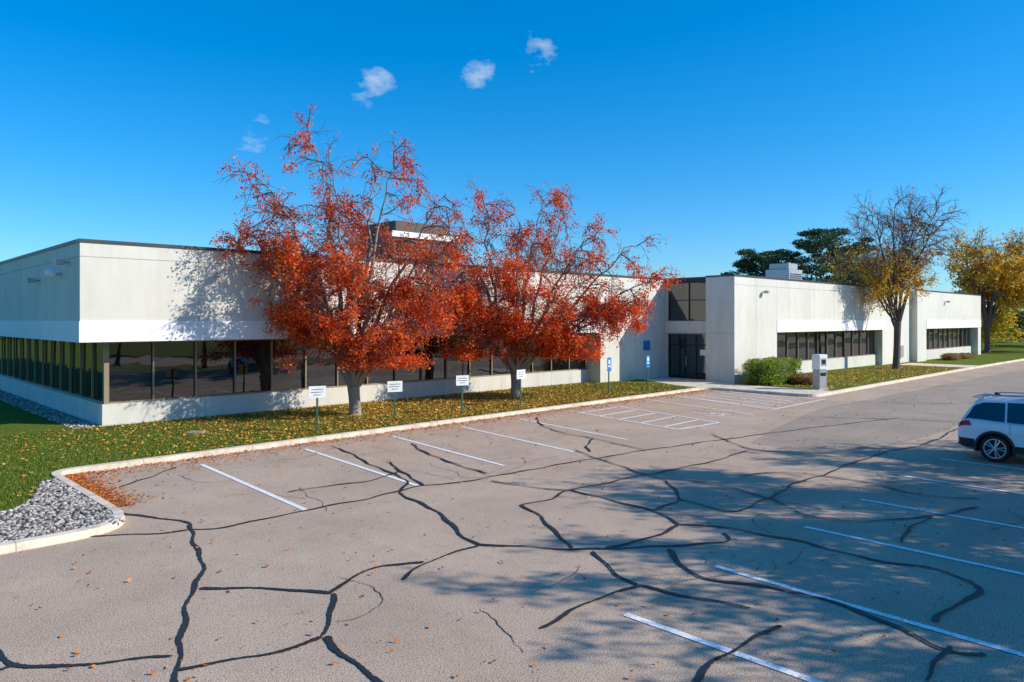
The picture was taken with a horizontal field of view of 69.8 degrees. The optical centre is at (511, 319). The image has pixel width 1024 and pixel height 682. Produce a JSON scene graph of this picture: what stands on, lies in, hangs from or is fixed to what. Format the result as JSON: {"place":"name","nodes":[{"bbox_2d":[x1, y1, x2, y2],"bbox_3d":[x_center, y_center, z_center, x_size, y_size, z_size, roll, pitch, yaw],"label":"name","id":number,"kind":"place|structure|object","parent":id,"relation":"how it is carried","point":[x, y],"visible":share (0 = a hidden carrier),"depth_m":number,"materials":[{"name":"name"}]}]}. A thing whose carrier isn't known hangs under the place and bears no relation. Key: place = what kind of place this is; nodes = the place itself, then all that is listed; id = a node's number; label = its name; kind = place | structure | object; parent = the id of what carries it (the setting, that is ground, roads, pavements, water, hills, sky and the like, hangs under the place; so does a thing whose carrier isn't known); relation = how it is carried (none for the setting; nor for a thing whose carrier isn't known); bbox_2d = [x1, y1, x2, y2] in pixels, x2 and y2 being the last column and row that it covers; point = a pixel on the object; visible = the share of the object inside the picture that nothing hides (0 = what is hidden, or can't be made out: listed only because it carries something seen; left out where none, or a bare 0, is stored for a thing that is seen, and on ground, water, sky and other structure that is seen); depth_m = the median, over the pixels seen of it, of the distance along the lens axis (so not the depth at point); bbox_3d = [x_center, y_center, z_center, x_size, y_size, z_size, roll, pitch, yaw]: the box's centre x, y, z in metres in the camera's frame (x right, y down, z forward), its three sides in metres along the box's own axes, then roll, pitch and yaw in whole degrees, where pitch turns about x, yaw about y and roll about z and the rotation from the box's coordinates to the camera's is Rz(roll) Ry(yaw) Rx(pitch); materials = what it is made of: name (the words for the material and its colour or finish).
{"place":"outdoors","nodes":[
{"label":"outdoors","id":0,"kind":"place"},
{"bbox_2d":[3,336,36,382],"bbox_3d":[-21.009,1.845,51.440,25.650,2.190,46.370,0,0,-44],"label":"window mullion","id":1,"kind":"object","parent":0,"point":[15,358],"visible":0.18,"depth_m":37.43,"materials":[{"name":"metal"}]},
{"bbox_2d":[0,242,599,342],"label":"wall","id":2,"kind":"structure","parent":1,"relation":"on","point":[97,288],"depth_m":26.57,"materials":[{"name":"concrete"}]},
{"bbox_2d":[0,239,77,263],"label":"coping side","id":3,"kind":"object","parent":2,"relation":"on","point":[42,250],"visible":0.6,"depth_m":27.86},
{"bbox_2d":[0,321,79,342],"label":"white band side","id":4,"kind":"object","parent":2,"relation":"attached to","point":[67,331],"visible":1,"depth_m":27.67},
{"bbox_2d":[80,256,596,283],"bbox_3d":[-4.529,-2.092,33.455,26.885,0.025,0.002,0,0,-44],"label":"groove","id":5,"kind":"object","parent":2,"relation":"attached to","point":[238,264],"visible":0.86,"depth_m":26.58},
{"bbox_2d":[80,320,600,342],"bbox_3d":[-4.518,0.394,33.446,26.886,0.708,0.030,0,0,-44],"label":"white band","id":6,"kind":"object","parent":2,"relation":"attached to","point":[112,331],"visible":0.43,"depth_m":26.27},
{"bbox_2d":[76,238,665,279],"bbox_3d":[-2.225,-2.615,35.823,33.560,0.110,0.290,0,0,-44],"label":"roof edge","id":7,"kind":"object","parent":2,"relation":"on","point":[147,244],"visible":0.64,"depth_m":26.55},
{"bbox_3d":[-15.983,-1.610,25.845,0.180,0.080,0.060,0,0,-44],"label":"light bracket","id":8,"kind":"object","parent":2,"relation":"attached to","visible":0},
{"bbox_2d":[44,268,56,278],"bbox_3d":[-16.149,-1.620,25.685,0.380,0.380,0.380,0,0,-44],"label":"lamp globe","id":9,"kind":"object","parent":8,"relation":"attached to","point":[50,273],"visible":1,"depth_m":25.57,"materials":[{"name":"white glass"}]},
{"bbox_2d":[0,361,1023,681],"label":"parking lot","id":10,"kind":"structure","parent":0,"point":[110,613],"depth_m":11.54,"materials":[{"name":"asphalt"}]},
{"bbox_2d":[0,385,985,681],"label":"crack sealing","id":11,"kind":"object","parent":10,"relation":"on","point":[332,645],"visible":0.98,"depth_m":10.86,"materials":[{"name":"asphalt"}]},
{"bbox_2d":[0,358,1023,554],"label":"curb","id":12,"kind":"structure","parent":10,"relation":"on","point":[54,538],"depth_m":21.16,"materials":[{"name":"concrete"}]},
{"bbox_2d":[18,390,1020,681],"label":"fallen leaves","id":13,"kind":"object","parent":10,"relation":"on","point":[94,488],"visible":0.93,"depth_m":17.53,"materials":[{"name":"plant"}]},
{"bbox_2d":[179,418,1021,681],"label":"hairline cracks","id":14,"kind":"object","parent":10,"relation":"on","point":[579,567],"visible":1,"depth_m":15.20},
{"bbox_2d":[201,391,1023,681],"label":"parking lines","id":15,"kind":"object","parent":10,"relation":"on","point":[736,653],"visible":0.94,"depth_m":11.61,"materials":[{"name":"paint"}]},
{"bbox_2d":[751,368,1023,456],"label":"asphalt patch","id":16,"kind":"object","parent":10,"relation":"on","point":[850,439],"visible":0.83,"depth_m":27.94,"materials":[{"name":"asphalt"}]},
{"bbox_2d":[958,392,1023,461],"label":"parked car","id":17,"kind":"object","parent":10,"relation":"on","point":[990,427],"visible":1,"depth_m":19.58,"materials":[{"name":"white paint"}]},
{"bbox_2d":[0,332,1023,528],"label":"lawn","id":18,"kind":"structure","parent":0,"point":[14,419],"depth_m":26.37,"materials":[{"name":"green plant"}]},
{"bbox_2d":[0,390,101,428],"bbox_3d":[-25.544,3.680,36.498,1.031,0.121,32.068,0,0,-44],"label":"river rocks","id":19,"kind":"object","parent":18,"relation":"on","point":[40,409],"visible":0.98,"depth_m":29.08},
{"bbox_2d":[0,477,125,542],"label":"river rocks","id":20,"kind":"object","parent":18,"relation":"on","point":[50,489],"visible":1,"depth_m":13.80,"materials":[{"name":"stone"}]},
{"bbox_2d":[0,369,587,425],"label":"base wall","id":21,"kind":"structure","parent":18,"relation":"on","point":[97,413],"depth_m":30.24,"materials":[{"name":"concrete"}]},
{"bbox_2d":[4,336,6,374],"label":"side window glass","id":22,"kind":"object","parent":21,"relation":"on","point":[5,355],"visible":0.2,"depth_m":38.64,"materials":[{"name":"green"}]},
{"bbox_2d":[9,337,15,376],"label":"side window glass","id":23,"kind":"object","parent":21,"relation":"on","point":[11,356],"visible":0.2,"depth_m":37.53,"materials":[{"name":"green"}]},
{"bbox_2d":[16,337,19,377],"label":"side window glass","id":24,"kind":"object","parent":21,"relation":"on","point":[17,357],"visible":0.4,"depth_m":36.44,"materials":[{"name":"green"}]},
{"bbox_2d":[22,338,26,379],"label":"side window glass","id":25,"kind":"object","parent":21,"relation":"on","point":[24,358],"visible":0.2,"depth_m":35.29,"materials":[{"name":"green"}]},
{"bbox_2d":[29,338,33,381],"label":"side window glass","id":26,"kind":"object","parent":21,"relation":"on","point":[31,360],"visible":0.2,"depth_m":34.18,"materials":[{"name":"green"}]},
{"bbox_2d":[36,339,44,384],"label":"side window glass","id":27,"kind":"object","parent":21,"relation":"on","point":[39,359],"visible":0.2,"depth_m":33.02,"materials":[{"name":"green"}]},
{"bbox_2d":[45,340,49,386],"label":"side window glass","id":28,"kind":"object","parent":21,"relation":"on","point":[47,362],"visible":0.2,"depth_m":31.97,"materials":[{"name":"green"}]},
{"bbox_2d":[0,373,102,403],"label":"side window sill frame","id":29,"kind":"object","parent":21,"relation":"on","point":[85,397],"visible":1,"depth_m":30.34,"materials":[{"name":"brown metal"}]},
{"bbox_2d":[50,340,52,388],"bbox_3d":[-19.571,1.845,31.202,0.070,2.190,0.060,0,0,-44],"label":"side window mullion","id":30,"kind":"object","parent":29,"relation":"on","point":[51,363],"visible":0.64,"depth_m":31.19,"materials":[{"name":"brown metal"}]},
{"bbox_2d":[69,342,71,393],"bbox_3d":[-17.429,1.845,28.980,0.070,2.190,0.060,0,0,-44],"label":"side window mullion","id":31,"kind":"object","parent":29,"relation":"on","point":[70,367],"visible":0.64,"depth_m":28.96,"materials":[{"name":"brown metal"}]},
{"bbox_2d":[91,342,93,399],"bbox_3d":[-15.287,1.845,26.758,0.070,2.190,0.060,0,0,-44],"label":"side window mullion","id":32,"kind":"object","parent":29,"relation":"on","point":[92,370],"visible":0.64,"depth_m":26.74,"materials":[{"name":"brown metal"}]},
{"bbox_2d":[53,340,59,388],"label":"side window glass","id":33,"kind":"object","parent":21,"relation":"on","point":[56,364],"visible":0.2,"depth_m":30.83,"materials":[{"name":"green"}]},
{"bbox_2d":[62,341,68,391],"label":"side window glass","id":34,"kind":"object","parent":21,"relation":"on","point":[65,365],"visible":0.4,"depth_m":29.74,"materials":[{"name":"green"}]},
{"bbox_2d":[72,342,82,395],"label":"side window glass","id":35,"kind":"object","parent":21,"relation":"on","point":[75,367],"visible":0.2,"depth_m":28.56,"materials":[{"name":"green"}]},
{"bbox_2d":[83,342,90,397],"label":"side window glass","id":36,"kind":"object","parent":21,"relation":"on","point":[86,369],"visible":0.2,"depth_m":27.46,"materials":[{"name":"green"}]},
{"bbox_2d":[94,342,102,400],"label":"side window glass","id":37,"kind":"object","parent":21,"relation":"on","point":[98,370],"visible":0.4,"depth_m":26.41,"materials":[{"name":"green"}]},
{"bbox_2d":[103,342,108,403],"bbox_3d":[-14.177,1.845,25.628,0.160,2.188,0.160,0,0,-44],"label":"corner post","id":38,"kind":"object","parent":21,"relation":"on","point":[105,372],"visible":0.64,"depth_m":25.57,"materials":[{"name":"brown metal"}]},
{"bbox_2d":[109,335,469,342],"bbox_3d":[-4.876,0.785,34.574,25.730,0.069,0.066,0,0,-44],"label":"window head frame","id":39,"kind":"object","parent":21,"relation":"on","point":[229,340],"visible":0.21,"depth_m":28.04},
{"bbox_2d":[109,368,585,403],"bbox_3d":[-4.876,2.909,34.574,25.730,0.059,0.066,0,0,-44],"label":"window sill frame","id":40,"kind":"object","parent":21,"relation":"on","point":[308,388],"visible":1,"depth_m":30.23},
{"bbox_2d":[109,342,151,401],"bbox_3d":[-13.629,1.845,26.208,1.514,2.190,0.003,0,0,-44],"label":"window glass","id":41,"kind":"object","parent":40,"relation":"on","point":[130,371],"visible":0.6,"depth_m":26.21,"materials":[{"name":"glass"}]},
{"bbox_2d":[152,341,153,400],"bbox_3d":[-13.048,1.845,26.695,0.056,2.190,0.070,0,0,-44],"label":"window mullion","id":42,"kind":"structure","parent":40,"relation":"on","point":[153,370],"depth_m":26.67},
{"bbox_2d":[154,342,194,398],"bbox_3d":[-12.545,1.845,27.264,1.514,2.190,0.010,0,0,-44],"label":"window glass","id":43,"kind":"object","parent":40,"relation":"on","point":[174,369],"visible":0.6,"depth_m":27.27,"materials":[{"name":"glass"}]},
{"bbox_2d":[195,340,196,397],"bbox_3d":[-11.958,1.845,27.746,0.056,2.190,0.070,0,0,-44],"label":"window mullion","id":44,"kind":"structure","parent":40,"relation":"on","point":[195,368],"depth_m":27.72},
{"bbox_2d":[197,341,233,395],"bbox_3d":[-11.456,1.845,28.315,1.514,2.190,0.013,0,0,-44],"label":"window glass","id":45,"kind":"object","parent":40,"relation":"on","point":[215,367],"visible":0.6,"depth_m":28.33,"materials":[{"name":"glass"}]},
{"bbox_2d":[236,340,269,392],"bbox_3d":[-10.355,1.845,29.354,1.514,2.190,0.010,0,0,-44],"label":"window glass","id":46,"kind":"object","parent":40,"relation":"on","point":[252,365],"visible":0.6,"depth_m":29.34,"materials":[{"name":"glass"}]},
{"bbox_2d":[270,339,272,391],"bbox_3d":[-9.779,1.845,29.847,0.056,2.190,0.070,0,0,-44],"label":"window mullion","id":47,"kind":"structure","parent":40,"relation":"on","point":[271,365],"depth_m":29.84},
{"bbox_2d":[273,340,304,389],"bbox_3d":[-9.272,1.845,30.411,1.514,2.190,0.012,0,0,-44],"label":"window glass","id":48,"kind":"object","parent":40,"relation":"on","point":[295,379],"visible":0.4,"depth_m":30.39,"materials":[{"name":"glass"}]},
{"bbox_2d":[307,340,335,387],"bbox_3d":[-8.180,1.845,31.459,1.514,2.190,0.001,0,0,-44],"label":"window glass","id":49,"kind":"object","parent":40,"relation":"on","point":[326,377],"visible":0.4,"depth_m":31.44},
{"bbox_2d":[368,338,393,383],"bbox_3d":[-6.006,1.845,33.566,1.514,2.190,0.009,0,0,-44],"label":"window glass","id":50,"kind":"object","parent":40,"relation":"on","point":[375,376],"visible":0.2,"depth_m":33.60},
{"bbox_2d":[396,337,420,380],"bbox_3d":[-4.915,1.845,34.615,1.514,2.190,0.002,0,0,-44],"label":"window glass","id":51,"kind":"object","parent":40,"relation":"on","point":[405,375],"visible":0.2,"depth_m":34.72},
{"bbox_2d":[422,337,444,379],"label":"window glass","id":52,"kind":"object","parent":40,"relation":"on","point":[436,370],"visible":0.6,"depth_m":35.67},
{"bbox_2d":[447,336,468,377],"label":"window glass","id":53,"kind":"object","parent":40,"relation":"on","point":[455,367],"visible":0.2,"depth_m":36.64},
{"bbox_2d":[470,337,490,375],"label":"window glass","id":54,"kind":"object","parent":40,"relation":"on","point":[481,369],"visible":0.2,"depth_m":37.84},
{"bbox_2d":[492,336,511,374],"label":"window glass","id":55,"kind":"object","parent":40,"relation":"on","point":[499,367],"visible":0.2,"depth_m":38.72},
{"bbox_2d":[309,386,325,430],"bbox_3d":[-6.379,2.985,24.048,0.560,1.630,0.059,0,0,-30],"label":"parking sign","id":56,"kind":"object","parent":18,"relation":"on","point":[316,392],"visible":0.93,"depth_m":24.03,"materials":[{"name":"white metal"}]},
{"bbox_2d":[0,381,685,500],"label":"fallen leaves","id":57,"kind":"object","parent":18,"relation":"on","point":[476,400],"visible":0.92,"depth_m":28.59,"materials":[{"name":"plant"}]},
{"bbox_2d":[209,103,484,415],"bbox_3d":[-6.053,-2.256,27.586,10.000,12.158,6.224,0,0,10],"label":"crabapple tree","id":58,"kind":"object","parent":18,"relation":"on","point":[302,321],"visible":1,"depth_m":27.36,"materials":[{"name":"red plant"}]},
{"bbox_2d":[387,381,401,420],"bbox_3d":[-4.247,3.010,26.590,0.560,1.580,0.059,0,0,-27],"label":"parking sign","id":59,"kind":"object","parent":18,"relation":"on","point":[394,386],"visible":0.93,"depth_m":26.57,"materials":[{"name":"white metal"}]},
{"bbox_2d":[456,375,468,413],"bbox_3d":[-1.944,2.985,28.670,0.560,1.630,0.059,0,0,-32],"label":"parking sign","id":60,"kind":"object","parent":18,"relation":"on","point":[461,380],"visible":0.93,"depth_m":28.66,"materials":[{"name":"white metal"}]},
{"bbox_2d":[405,177,684,397],"bbox_3d":[1.353,-1.529,34.146,12.719,10.720,6.511,0,0,-7],"label":"crabapple tree","id":61,"kind":"object","parent":18,"relation":"on","point":[554,333],"visible":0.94,"depth_m":33.74,"materials":[{"name":"red plant"}]},
{"bbox_2d":[519,236,591,271],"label":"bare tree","id":62,"kind":"object","parent":18,"relation":"on","point":[540,267],"visible":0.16,"depth_m":87.12,"materials":[{"name":"brown plant"}]},
{"bbox_2d":[585,276,664,382],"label":"entry wall","id":63,"kind":"structure","parent":18,"relation":"on","point":[630,364],"depth_m":45.00,"materials":[{"name":"concrete"}]},
{"bbox_2d":[665,321,705,332],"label":"spandrel","id":64,"kind":"object","parent":63,"relation":"attached to","point":[685,326],"visible":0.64,"depth_m":46.15,"materials":[{"name":"concrete"}]},
{"bbox_2d":[669,282,705,320],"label":"transom glass","id":65,"kind":"object","parent":63,"relation":"attached to","point":[678,310],"visible":0.64,"depth_m":46.10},
{"bbox_2d":[706,276,776,382],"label":"corner block","id":66,"kind":"structure","parent":18,"relation":"on","point":[741,323],"depth_m":43.91,"materials":[{"name":"concrete"}]},
{"bbox_2d":[670,334,705,376],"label":"door glass","id":67,"kind":"object","parent":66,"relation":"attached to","point":[690,355],"visible":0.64,"depth_m":46.05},
{"bbox_2d":[665,285,843,376],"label":"wing back","id":68,"kind":"structure","parent":18,"relation":"on","point":[666,334],"depth_m":47.31,"materials":[{"name":"concrete"}]},
{"bbox_2d":[766,262,801,279],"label":"rooftop hvac unit","id":69,"kind":"object","parent":68,"relation":"on","point":[788,270],"visible":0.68,"depth_m":65.03,"materials":[{"name":"metal"}]},
{"bbox_2d":[720,248,797,276],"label":"pine tree","id":70,"kind":"object","parent":18,"relation":"on","point":[750,267],"visible":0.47,"depth_m":94.22,"materials":[{"name":"green plant"}]},
{"bbox_2d":[741,356,803,384],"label":"boxwood hedge","id":71,"kind":"object","parent":18,"relation":"on","point":[772,370],"visible":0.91,"depth_m":41.69,"materials":[{"name":"green plant"}]},
{"bbox_2d":[789,373,812,384],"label":"shrub","id":72,"kind":"object","parent":18,"relation":"on","point":[801,379],"visible":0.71,"depth_m":41.61,"materials":[{"name":"brown plant"}]},
{"bbox_2d":[771,227,856,283],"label":"pine tree","id":73,"kind":"object","parent":18,"relation":"on","point":[812,246],"visible":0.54,"depth_m":88.62,"materials":[{"name":"green plant"}]},
{"bbox_2d":[811,354,828,389],"bbox_3d":[16.308,2.760,38.917,0.640,1.850,0.600,0,0,-24],"label":"drop box kiosk","id":74,"kind":"object","parent":18,"relation":"on","point":[819,364],"visible":1,"depth_m":38.71,"materials":[{"name":"metal"}]},
{"bbox_2d":[796,355,876,372],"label":"base wall","id":75,"kind":"structure","parent":18,"relation":"on","point":[845,362],"depth_m":55.98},
{"bbox_2d":[818,332,825,353],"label":"wing window glass","id":76,"kind":"object","parent":75,"relation":"on","point":[821,342],"visible":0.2,"depth_m":53.42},
{"bbox_2d":[861,331,866,354],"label":"wing window glass","id":77,"kind":"object","parent":75,"relation":"on","point":[863,342],"visible":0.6,"depth_m":58.89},
{"bbox_2d":[868,330,874,353],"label":"wing window glass","id":78,"kind":"object","parent":75,"relation":"on","point":[871,341],"visible":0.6,"depth_m":60.00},
{"bbox_2d":[738,365,961,389],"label":"fallen leaves","id":79,"kind":"object","parent":18,"relation":"on","point":[879,375],"visible":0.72,"depth_m":49.14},
{"bbox_2d":[821,237,878,284],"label":"pine tree","id":80,"kind":"object","parent":18,"relation":"on","point":[854,245],"visible":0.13,"depth_m":89.94,"materials":[{"name":"green plant"}]},
{"bbox_2d":[808,184,969,368],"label":"honey locust tree","id":81,"kind":"object","parent":18,"relation":"on","point":[894,271],"visible":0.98,"depth_m":54.73,"materials":[{"name":"yellow plant"}]},
{"bbox_2d":[875,290,910,364],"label":"wing pier","id":82,"kind":"structure","parent":18,"relation":"on","point":[884,342],"depth_m":61.47,"materials":[{"name":"concrete"}]},
{"bbox_2d":[777,280,885,331],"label":"wing","id":83,"kind":"structure","parent":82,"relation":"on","point":[805,302],"depth_m":51.36,"materials":[{"name":"concrete"}]},
{"bbox_2d":[730,274,858,285],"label":"coping","id":84,"kind":"object","parent":83,"relation":"on","point":[791,279],"visible":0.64,"depth_m":47.87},
{"bbox_2d":[777,320,886,331],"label":"white band","id":85,"kind":"object","parent":83,"relation":"attached to","point":[810,325],"visible":1,"depth_m":51.98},
{"bbox_2d":[900,363,976,367],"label":"walkway","id":86,"kind":"structure","parent":18,"relation":"on","point":[941,365],"depth_m":59.11,"materials":[{"name":"concrete"}]},
{"bbox_2d":[911,291,980,328],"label":"wing end","id":87,"kind":"structure","parent":18,"relation":"on","point":[934,306],"depth_m":69.19,"materials":[{"name":"concrete"}]},
{"bbox_2d":[926,320,980,328],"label":"white band","id":88,"kind":"object","parent":87,"relation":"attached to","point":[931,324],"visible":1,"depth_m":71.25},
{"bbox_2d":[926,346,971,359],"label":"base wall","id":89,"kind":"structure","parent":18,"relation":"on","point":[934,354],"depth_m":71.38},
{"bbox_2d":[940,353,961,359],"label":"shrub","id":90,"kind":"object","parent":18,"relation":"on","point":[950,356],"visible":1,"depth_m":66.92,"materials":[{"name":"brown plant"}]},
{"bbox_2d":[917,222,1023,351],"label":"honey locust tree","id":91,"kind":"object","parent":18,"relation":"on","point":[1001,284],"visible":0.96,"depth_m":82.42,"materials":[{"name":"yellow plant"}]},
{"bbox_2d":[0,0,1023,310],"label":"sky","id":92,"kind":"structure","parent":0,"point":[719,128],"materials":[{"name":"blue"}]},
{"bbox_2d":[533,338,549,371],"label":"window glass","id":93,"kind":"object","parent":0,"point":[539,365],"visible":0.4,"depth_m":40.89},
{"bbox_2d":[552,357,567,370],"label":"window glass","id":94,"kind":"object","parent":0,"point":[557,365],"visible":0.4,"depth_m":41.97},
{"bbox_2d":[570,334,584,368],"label":"window glass","id":95,"kind":"object","parent":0,"point":[576,364],"visible":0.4,"depth_m":43.00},
{"bbox_2d":[665,278,705,283],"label":"entry header","id":96,"kind":"object","parent":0,"point":[700,280],"visible":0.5,"depth_m":45.91},
{"bbox_2d":[641,377,827,394],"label":"sidewalk","id":97,"kind":"structure","parent":0,"point":[686,382],"depth_m":41.12,"materials":[{"name":"concrete"}]},
{"bbox_2d":[777,333,786,358],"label":"wing window glass","id":98,"kind":"object","parent":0,"point":[781,345],"visible":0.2,"depth_m":49.01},
{"bbox_2d":[788,332,796,358],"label":"wing window glass","id":99,"kind":"object","parent":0,"point":[792,345],"visible":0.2,"depth_m":50.14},
{"bbox_2d":[798,332,806,359],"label":"wing window glass","id":100,"kind":"object","parent":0,"point":[802,345],"visible":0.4,"depth_m":51.20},
{"bbox_2d":[809,332,816,358],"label":"wing window glass","id":101,"kind":"object","parent":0,"point":[812,342],"visible":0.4,"depth_m":52.34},
{"bbox_2d":[827,331,834,357],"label":"wing window glass","id":102,"kind":"object","parent":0,"point":[830,344],"visible":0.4,"depth_m":54.55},
{"bbox_2d":[836,331,842,356],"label":"wing window glass","id":103,"kind":"object","parent":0,"point":[839,343],"visible":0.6,"depth_m":55.59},
{"bbox_2d":[845,331,851,355],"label":"wing window glass","id":104,"kind":"object","parent":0,"point":[848,343],"visible":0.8,"depth_m":56.73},
{"bbox_2d":[853,331,859,355],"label":"wing window glass","id":105,"kind":"object","parent":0,"point":[856,342],"visible":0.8,"depth_m":57.83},
{"bbox_2d":[911,329,925,361],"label":"wing end pier","id":106,"kind":"structure","parent":0,"point":[918,345],"depth_m":64.65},
{"bbox_2d":[961,327,980,354],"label":"wing end pier","id":107,"kind":"structure","parent":0,"point":[975,338],"depth_m":77.79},
{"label":"roof","id":108,"kind":"object","parent":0,"visible":0},
{"bbox_2d":[355,220,460,262],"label":"rooftop penthouse","id":109,"kind":"object","parent":108,"relation":"on","point":[399,226],"visible":0.2,"depth_m":44.30,"materials":[{"name":"metal"}]},
{"label":"ground","id":110,"kind":"structure","parent":0,"visible":0},
{"bbox_2d":[981,307,1023,346],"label":"distant trees","id":111,"kind":"object","parent":110,"relation":"on","point":[1012,325],"visible":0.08,"depth_m":95.63,"materials":[{"name":"yellow plant"}]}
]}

